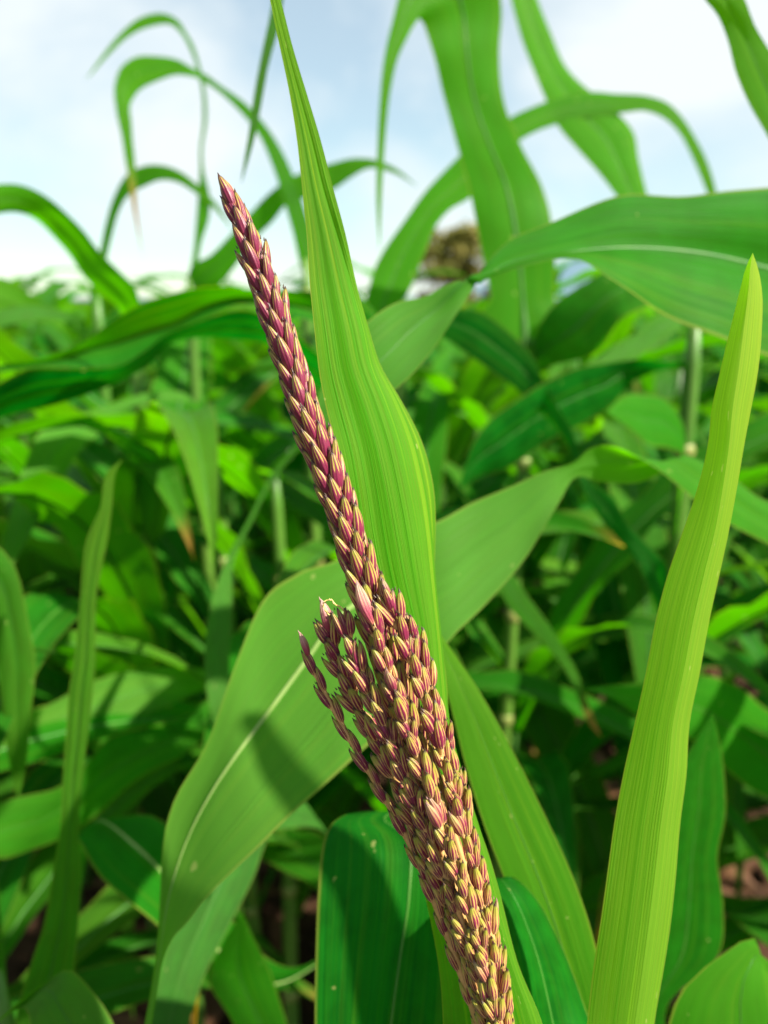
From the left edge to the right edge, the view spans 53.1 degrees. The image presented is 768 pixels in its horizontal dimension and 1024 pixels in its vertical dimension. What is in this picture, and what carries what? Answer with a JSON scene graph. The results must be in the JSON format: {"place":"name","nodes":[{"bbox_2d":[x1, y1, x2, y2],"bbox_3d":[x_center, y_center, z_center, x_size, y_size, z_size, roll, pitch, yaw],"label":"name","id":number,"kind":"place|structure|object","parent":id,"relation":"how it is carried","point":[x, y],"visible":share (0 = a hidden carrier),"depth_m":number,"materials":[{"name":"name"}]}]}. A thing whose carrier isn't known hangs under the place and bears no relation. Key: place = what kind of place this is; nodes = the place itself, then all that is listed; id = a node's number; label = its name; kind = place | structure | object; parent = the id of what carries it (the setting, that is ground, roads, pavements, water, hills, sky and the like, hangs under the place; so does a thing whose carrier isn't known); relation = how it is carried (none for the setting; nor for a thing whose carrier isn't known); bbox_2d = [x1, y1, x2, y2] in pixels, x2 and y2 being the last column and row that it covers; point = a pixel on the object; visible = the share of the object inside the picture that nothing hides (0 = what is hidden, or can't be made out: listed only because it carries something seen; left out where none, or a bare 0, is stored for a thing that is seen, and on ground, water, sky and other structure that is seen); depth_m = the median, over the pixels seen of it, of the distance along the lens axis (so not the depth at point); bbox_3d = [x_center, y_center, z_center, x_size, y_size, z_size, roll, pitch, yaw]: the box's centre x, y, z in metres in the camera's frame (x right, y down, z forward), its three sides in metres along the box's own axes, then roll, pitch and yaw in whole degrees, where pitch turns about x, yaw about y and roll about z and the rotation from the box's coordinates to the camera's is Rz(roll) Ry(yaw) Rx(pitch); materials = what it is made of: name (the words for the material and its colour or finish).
{"place":"outdoors","nodes":[
{"label":"outdoors","id":0,"kind":"place"},
{"bbox_2d":[72,259,593,299],"bbox_3d":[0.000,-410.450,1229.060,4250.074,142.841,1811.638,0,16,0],"label":"hills","id":1,"kind":"structure","parent":0,"point":[571,270],"depth_m":1643.47,"materials":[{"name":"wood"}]},
{"bbox_2d":[0,0,767,297],"label":"sky","id":2,"kind":"structure","parent":0,"point":[61,139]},
{"bbox_2d":[5,300,767,1023],"bbox_3d":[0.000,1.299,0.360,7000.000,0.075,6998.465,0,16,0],"label":"ground","id":3,"kind":"structure","parent":0,"point":[19,958],"depth_m":1.72,"materials":[{"name":"soil"}]},
{"bbox_2d":[0,465,73,589],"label":"maize plant","id":4,"kind":"object","parent":3,"relation":"on","point":[57,585],"visible":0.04,"depth_m":1.50,"materials":[{"name":"green plant"}]},
{"bbox_2d":[0,326,76,589],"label":"maize plant","id":5,"kind":"object","parent":3,"relation":"on","point":[71,334],"visible":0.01,"depth_m":3.48,"materials":[{"name":"green plant"}]},
{"bbox_2d":[1,268,98,445],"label":"maize plant","id":6,"kind":"object","parent":3,"relation":"on","point":[33,281],"visible":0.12,"depth_m":3.75,"materials":[{"name":"green plant"}]},
{"bbox_2d":[22,277,80,339],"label":"maize plant","id":7,"kind":"object","parent":3,"relation":"on","point":[24,278],"visible":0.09,"depth_m":4.04,"materials":[{"name":"green plant"}]},
{"bbox_2d":[16,334,89,411],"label":"maize plant","id":8,"kind":"object","parent":3,"relation":"on","point":[76,401],"visible":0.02,"depth_m":1.81,"materials":[{"name":"green plant"}]},
{"bbox_2d":[63,302,89,345],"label":"maize plant","id":9,"kind":"object","parent":3,"relation":"on","point":[77,311],"visible":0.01,"depth_m":5.36,"materials":[{"name":"green plant"}]},
{"bbox_2d":[0,281,160,759],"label":"maize plant","id":10,"kind":"object","parent":3,"relation":"on","point":[48,294],"visible":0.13,"depth_m":2.05,"materials":[{"name":"green plant"}]},
{"bbox_2d":[26,382,150,448],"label":"maize plant","id":11,"kind":"object","parent":3,"relation":"on","point":[146,386],"visible":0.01,"depth_m":3.01,"materials":[{"name":"green plant"}]},
{"bbox_2d":[35,328,153,377],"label":"maize plant","id":12,"kind":"object","parent":3,"relation":"on","point":[150,374],"depth_m":4.63,"materials":[{"name":"green plant"}]},
{"bbox_2d":[0,329,241,598],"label":"maize plant","id":13,"kind":"object","parent":3,"relation":"on","point":[9,332],"visible":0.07,"depth_m":1.55,"materials":[{"name":"green plant"}]},
{"bbox_2d":[0,454,243,963],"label":"maize plant","id":14,"kind":"object","parent":3,"relation":"on","point":[52,616],"visible":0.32,"depth_m":0.83,"materials":[{"name":"green plant"}]},
{"bbox_2d":[0,494,253,915],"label":"maize plant","id":15,"kind":"object","parent":3,"relation":"on","point":[28,567],"visible":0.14,"depth_m":1.25,"materials":[{"name":"green plant"}]},
{"bbox_2d":[32,274,230,519],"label":"maize plant","id":16,"kind":"object","parent":3,"relation":"on","point":[56,339],"visible":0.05,"depth_m":2.44,"materials":[{"name":"green plant"}]},
{"bbox_2d":[55,324,211,413],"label":"maize plant","id":17,"kind":"object","parent":3,"relation":"on","point":[129,392],"depth_m":2.92,"materials":[{"name":"green plant"}]},
{"bbox_2d":[17,300,263,436],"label":"maize plant","id":18,"kind":"object","parent":3,"relation":"on","point":[84,308],"visible":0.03,"depth_m":3.24,"materials":[{"name":"green plant"}]},
{"bbox_2d":[1,346,280,886],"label":"maize plant","id":19,"kind":"object","parent":3,"relation":"on","point":[88,875],"visible":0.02,"depth_m":1.79,"materials":[{"name":"green plant"}]},
{"bbox_2d":[0,0,282,1023],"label":"maize plant","id":20,"kind":"object","parent":3,"relation":"on","point":[56,990],"visible":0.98,"depth_m":0.44,"materials":[{"name":"green plant"}]},
{"bbox_2d":[0,412,304,549],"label":"maize plant","id":21,"kind":"object","parent":3,"relation":"on","point":[3,461],"depth_m":2.13,"materials":[{"name":"green plant"}]},
{"bbox_2d":[7,630,314,1020],"bbox_3d":[-0.612,0.669,0.417,0.396,1.244,1.411,14,21,41],"label":"maize plant","id":22,"kind":"object","parent":3,"relation":"on","point":[114,987],"visible":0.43,"depth_m":0.67,"materials":[{"name":"green plant"}]},
{"bbox_2d":[0,184,324,1023],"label":"maize plant","id":23,"kind":"object","parent":3,"relation":"on","point":[68,506],"visible":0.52,"depth_m":0.85,"materials":[{"name":"green plant"}]},
{"bbox_2d":[0,312,327,613],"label":"maize plant","id":24,"kind":"object","parent":3,"relation":"on","point":[235,523],"visible":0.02,"depth_m":1.67,"materials":[{"name":"green plant"}]},
{"bbox_2d":[79,803,325,1023],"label":"maize plant","id":25,"kind":"object","parent":3,"relation":"on","point":[214,947],"visible":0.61,"depth_m":0.51,"materials":[{"name":"green plant"}]},
{"bbox_2d":[124,278,293,413],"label":"maize plant","id":26,"kind":"object","parent":3,"relation":"on","point":[156,291],"visible":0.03,"depth_m":4.45,"materials":[{"name":"green plant"}]},
{"bbox_2d":[185,279,258,346],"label":"maize plant","id":27,"kind":"object","parent":3,"relation":"on","point":[227,281],"visible":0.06,"depth_m":4.98,"materials":[{"name":"green plant"}]},
{"bbox_2d":[118,359,329,656],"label":"maize plant","id":28,"kind":"object","parent":3,"relation":"on","point":[249,549],"visible":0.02,"depth_m":2.13,"materials":[{"name":"green plant"}]},
{"bbox_2d":[210,305,245,388],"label":"maize plant","id":29,"kind":"object","parent":3,"relation":"on","point":[231,309],"visible":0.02,"depth_m":3.67,"materials":[{"name":"green plant"}]},
{"bbox_2d":[0,55,499,1023],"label":"maize plant","id":30,"kind":"object","parent":3,"relation":"on","point":[242,473],"visible":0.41,"depth_m":0.99,"materials":[{"name":"green plant"}]},
{"bbox_2d":[184,351,318,612],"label":"maize plant","id":31,"kind":"object","parent":3,"relation":"on","point":[258,529],"visible":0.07,"depth_m":2.12,"materials":[{"name":"green plant"}]},
{"bbox_2d":[209,352,304,552],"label":"maize plant","id":32,"kind":"object","parent":3,"relation":"on","point":[266,549],"visible":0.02,"depth_m":3.08,"materials":[{"name":"green plant"}]},
{"bbox_2d":[236,304,298,407],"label":"maize plant","id":33,"kind":"object","parent":3,"relation":"on","point":[245,345],"visible":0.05,"depth_m":3.81,"materials":[{"name":"green plant"}]},
{"bbox_2d":[14,442,548,769],"bbox_3d":[-0.129,0.400,1.540,1.361,1.158,0.654,-8,17,-27],"label":"maize plant","id":34,"kind":"object","parent":3,"relation":"on","point":[242,617],"visible":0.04,"depth_m":1.31,"materials":[{"name":"green plant"}]},
{"bbox_2d":[0,165,563,956],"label":"maize plant","id":35,"kind":"object","parent":3,"relation":"on","point":[22,305],"visible":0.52,"depth_m":1.09,"materials":[{"name":"green plant"}]},
{"bbox_2d":[121,338,455,609],"bbox_3d":[-0.357,0.114,2.244,0.699,1.338,1.588,-13,20,-39],"label":"maize plant","id":36,"kind":"object","parent":3,"relation":"on","point":[221,381],"visible":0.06,"depth_m":1.97,"materials":[{"name":"green plant"}]},
{"bbox_2d":[216,283,367,344],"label":"maize plant","id":37,"kind":"object","parent":3,"relation":"on","point":[361,291],"visible":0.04,"depth_m":3.87,"materials":[{"name":"green plant"}]},
{"bbox_2d":[0,13,587,912],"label":"maize plant","id":38,"kind":"object","parent":3,"relation":"on","point":[216,265],"visible":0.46,"depth_m":1.09,"materials":[{"name":"green plant"}]},
{"bbox_2d":[21,338,566,1021],"bbox_3d":[-0.115,0.271,1.677,0.710,1.336,1.391,9,18,31],"label":"maize plant","id":39,"kind":"object","parent":3,"relation":"on","point":[229,354],"visible":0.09,"depth_m":1.38,"materials":[{"name":"green plant"}]},
{"bbox_2d":[84,337,560,560],"bbox_3d":[-0.149,0.169,2.115,1.478,1.303,0.414,-5,16,-16],"label":"maize plant","id":40,"kind":"object","parent":3,"relation":"on","point":[259,551],"visible":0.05,"depth_m":1.99,"materials":[{"name":"green plant"}]},
{"bbox_2d":[0,92,715,996],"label":"maize plant","id":41,"kind":"object","parent":3,"relation":"on","point":[128,344],"visible":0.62,"depth_m":0.71,"materials":[{"name":"green plant"}]},
{"bbox_2d":[33,297,684,411],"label":"maize field","id":42,"kind":"structure","parent":3,"relation":"on","point":[71,310],"depth_m":10.27,"materials":[{"name":"green plant"}]},
{"bbox_2d":[241,354,500,519],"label":"maize plant","id":43,"kind":"object","parent":3,"relation":"on","point":[426,360],"visible":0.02,"depth_m":2.56,"materials":[{"name":"green plant"}]},
{"bbox_2d":[258,375,507,522],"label":"maize plant","id":44,"kind":"object","parent":3,"relation":"on","point":[416,384],"visible":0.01,"depth_m":2.31,"materials":[{"name":"green plant"}]},
{"bbox_2d":[0,391,767,952],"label":"maize plant","id":45,"kind":"object","parent":3,"relation":"on","point":[138,691],"visible":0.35,"depth_m":0.84,"materials":[{"name":"green plant"}]},
{"bbox_2d":[0,405,767,1023],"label":"maize plant","id":46,"kind":"object","parent":3,"relation":"on","point":[114,765],"visible":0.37,"depth_m":0.91,"materials":[{"name":"green plant"}]},
{"bbox_2d":[0,366,767,782],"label":"maize plant","id":47,"kind":"object","parent":3,"relation":"on","point":[476,414],"visible":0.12,"depth_m":1.27,"materials":[{"name":"green plant"}]},
{"bbox_2d":[242,269,534,503],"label":"maize plant","id":48,"kind":"object","parent":3,"relation":"on","point":[297,284],"visible":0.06,"depth_m":2.63,"materials":[{"name":"green plant"}]},
{"bbox_2d":[26,0,767,912],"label":"maize plant","id":49,"kind":"object","parent":3,"relation":"on","point":[534,318],"visible":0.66,"depth_m":0.84,"materials":[{"name":"green plant"}]},
{"bbox_2d":[33,580,763,1023],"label":"leaf litter","id":50,"kind":"object","parent":3,"relation":"on","point":[215,1008],"visible":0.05,"depth_m":1.72,"materials":[{"name":"brown plant"}]},
{"bbox_2d":[280,262,583,424],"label":"maize plant","id":51,"kind":"object","parent":3,"relation":"on","point":[473,305],"visible":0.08,"depth_m":2.88,"materials":[{"name":"green plant"}]},
{"bbox_2d":[411,220,489,309],"bbox_3d":[3.459,-11.604,37.442,5.431,5.271,6.777,-8,18,-28],"label":"tree","id":52,"kind":"object","parent":3,"relation":"on","point":[452,249],"visible":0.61,"depth_m":36.68,"materials":[{"name":"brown plant"}]},
{"bbox_2d":[145,0,767,1023],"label":"maize plant","id":53,"kind":"object","parent":3,"relation":"on","point":[275,754],"visible":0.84,"depth_m":0.37,"materials":[{"name":"green plant"}]},
{"bbox_2d":[412,341,504,390],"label":"maize plant","id":54,"kind":"object","parent":3,"relation":"on","point":[437,344],"depth_m":3.49,"materials":[{"name":"green plant"}]},
{"bbox_2d":[465,353,493,410],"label":"maize plant","id":55,"kind":"object","parent":3,"relation":"on","point":[492,399],"depth_m":2.94,"materials":[{"name":"green plant"}]},
{"bbox_2d":[217,0,762,1023],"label":"maize plant","id":56,"kind":"object","parent":3,"relation":"on","point":[425,914],"visible":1,"depth_m":0.23,"materials":[{"name":"green plant"}]},
{"bbox_2d":[494,382,510,398],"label":"maize plant","id":57,"kind":"object","parent":3,"relation":"on","point":[507,384],"visible":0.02,"depth_m":3.84,"materials":[{"name":"green plant"}]},
{"bbox_2d":[252,268,767,945],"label":"maize plant","id":58,"kind":"object","parent":3,"relation":"on","point":[480,384],"visible":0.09,"depth_m":1.24,"materials":[{"name":"green plant"}]},
{"bbox_2d":[326,360,767,722],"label":"maize plant","id":59,"kind":"object","parent":3,"relation":"on","point":[708,380],"visible":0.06,"depth_m":1.68,"materials":[{"name":"green plant"}]},
{"bbox_2d":[429,339,707,754],"bbox_3d":[0.284,0.142,2.080,0.377,1.372,1.535,-3,16,-12],"label":"maize plant","id":60,"kind":"object","parent":3,"relation":"on","point":[511,395],"visible":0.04,"depth_m":1.83,"materials":[{"name":"green plant"}]},
{"bbox_2d":[509,259,639,477],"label":"maize plant","id":61,"kind":"object","parent":3,"relation":"on","point":[559,269],"visible":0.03,"depth_m":2.11,"materials":[{"name":"green plant"}]},
{"bbox_2d":[462,301,718,582],"bbox_3d":[0.784,-0.257,3.490,1.554,1.389,0.381,7,17,23],"label":"maize plant","id":62,"kind":"object","parent":3,"relation":"on","point":[496,396],"visible":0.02,"depth_m":3.38,"materials":[{"name":"green plant"}]},
{"bbox_2d":[478,366,706,503],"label":"maize plant","id":63,"kind":"object","parent":3,"relation":"on","point":[564,448],"depth_m":3.01,"materials":[{"name":"green plant"}]},
{"bbox_2d":[446,306,753,690],"bbox_3d":[0.470,0.168,1.942,0.742,1.397,1.456,-4,16,-15],"label":"maize plant","id":64,"kind":"object","parent":3,"relation":"on","point":[563,547],"visible":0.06,"depth_m":1.55,"materials":[{"name":"green plant"}]},
{"bbox_2d":[455,603,767,890],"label":"maize plant","id":65,"kind":"object","parent":3,"relation":"on","point":[553,783],"visible":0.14,"depth_m":0.80,"materials":[{"name":"green plant"}]},
{"bbox_2d":[457,0,767,1016],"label":"maize plant","id":66,"kind":"object","parent":3,"relation":"on","point":[523,426],"visible":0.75,"depth_m":0.85,"materials":[{"name":"green plant"}]},
{"bbox_2d":[479,560,767,833],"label":"maize plant","id":67,"kind":"object","parent":3,"relation":"on","point":[599,804],"visible":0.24,"depth_m":1.05,"materials":[{"name":"green plant"}]},
{"bbox_2d":[545,359,709,462],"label":"maize plant","id":68,"kind":"object","parent":3,"relation":"on","point":[550,447],"depth_m":3.26,"materials":[{"name":"green plant"}]},
{"bbox_2d":[607,313,659,420],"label":"maize plant","id":69,"kind":"object","parent":3,"relation":"on","point":[611,417],"visible":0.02,"depth_m":4.67,"materials":[{"name":"green plant"}]},
{"bbox_2d":[504,309,765,506],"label":"maize plant","id":70,"kind":"object","parent":3,"relation":"on","point":[648,381],"visible":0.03,"depth_m":2.25,"materials":[{"name":"green plant"}]},
{"bbox_2d":[508,408,767,876],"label":"maize plant","id":71,"kind":"object","parent":3,"relation":"on","point":[748,479],"visible":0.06,"depth_m":1.12,"materials":[{"name":"green plant"}]},
{"bbox_2d":[538,364,767,583],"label":"maize plant","id":72,"kind":"object","parent":3,"relation":"on","point":[729,557],"visible":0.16,"depth_m":1.76,"materials":[{"name":"green plant"}]},
{"bbox_2d":[564,356,767,441],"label":"maize plant","id":73,"kind":"object","parent":3,"relation":"on","point":[715,361],"visible":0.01,"depth_m":2.77,"materials":[{"name":"green plant"}]},
{"bbox_2d":[567,492,767,811],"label":"maize plant","id":74,"kind":"object","parent":3,"relation":"on","point":[755,800],"visible":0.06,"depth_m":1.28,"materials":[{"name":"green plant"}]},
{"bbox_2d":[573,398,767,679],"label":"maize plant","id":75,"kind":"object","parent":3,"relation":"on","point":[761,459],"visible":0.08,"depth_m":1.56,"materials":[{"name":"green plant"}]},
{"bbox_2d":[596,693,767,955],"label":"maize plant","id":76,"kind":"object","parent":3,"relation":"on","point":[735,932],"visible":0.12,"depth_m":0.82,"materials":[{"name":"green plant"}]},
{"bbox_2d":[620,312,767,652],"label":"maize plant","id":77,"kind":"object","parent":3,"relation":"on","point":[667,386],"visible":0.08,"depth_m":1.90,"materials":[{"name":"green plant"}]},
{"bbox_2d":[655,714,767,1023],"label":"maize plant","id":78,"kind":"object","parent":3,"relation":"on","point":[730,986],"visible":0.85,"depth_m":0.45,"materials":[{"name":"green plant"}]},
{"bbox_2d":[681,331,763,678],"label":"maize plant","id":79,"kind":"object","parent":3,"relation":"on","point":[720,350],"visible":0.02,"depth_m":2.56,"materials":[{"name":"green plant"}]},
{"bbox_2d":[699,348,767,378],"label":"maize plant","id":80,"kind":"object","parent":3,"relation":"on","point":[710,356],"visible":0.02,"depth_m":3.61,"materials":[{"name":"green plant"}]},
{"bbox_2d":[700,345,767,587],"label":"maize plant","id":81,"kind":"object","parent":3,"relation":"on","point":[761,387],"visible":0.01,"depth_m":3.09,"materials":[{"name":"green plant"}]},
{"bbox_2d":[724,544,767,581],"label":"maize plant","id":82,"kind":"object","parent":3,"relation":"on","point":[748,577],"visible":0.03,"depth_m":1.87,"materials":[{"name":"green plant"}]},
{"bbox_2d":[727,491,767,575],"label":"maize plant","id":83,"kind":"object","parent":3,"relation":"on","point":[762,494],"visible":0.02,"depth_m":2.27,"materials":[{"name":"green plant"}]},
{"bbox_2d":[748,399,767,543],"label":"maize plant","id":84,"kind":"object","parent":3,"relation":"on","point":[765,487],"visible":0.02,"depth_m":2.20,"materials":[{"name":"green plant"}]}
]}

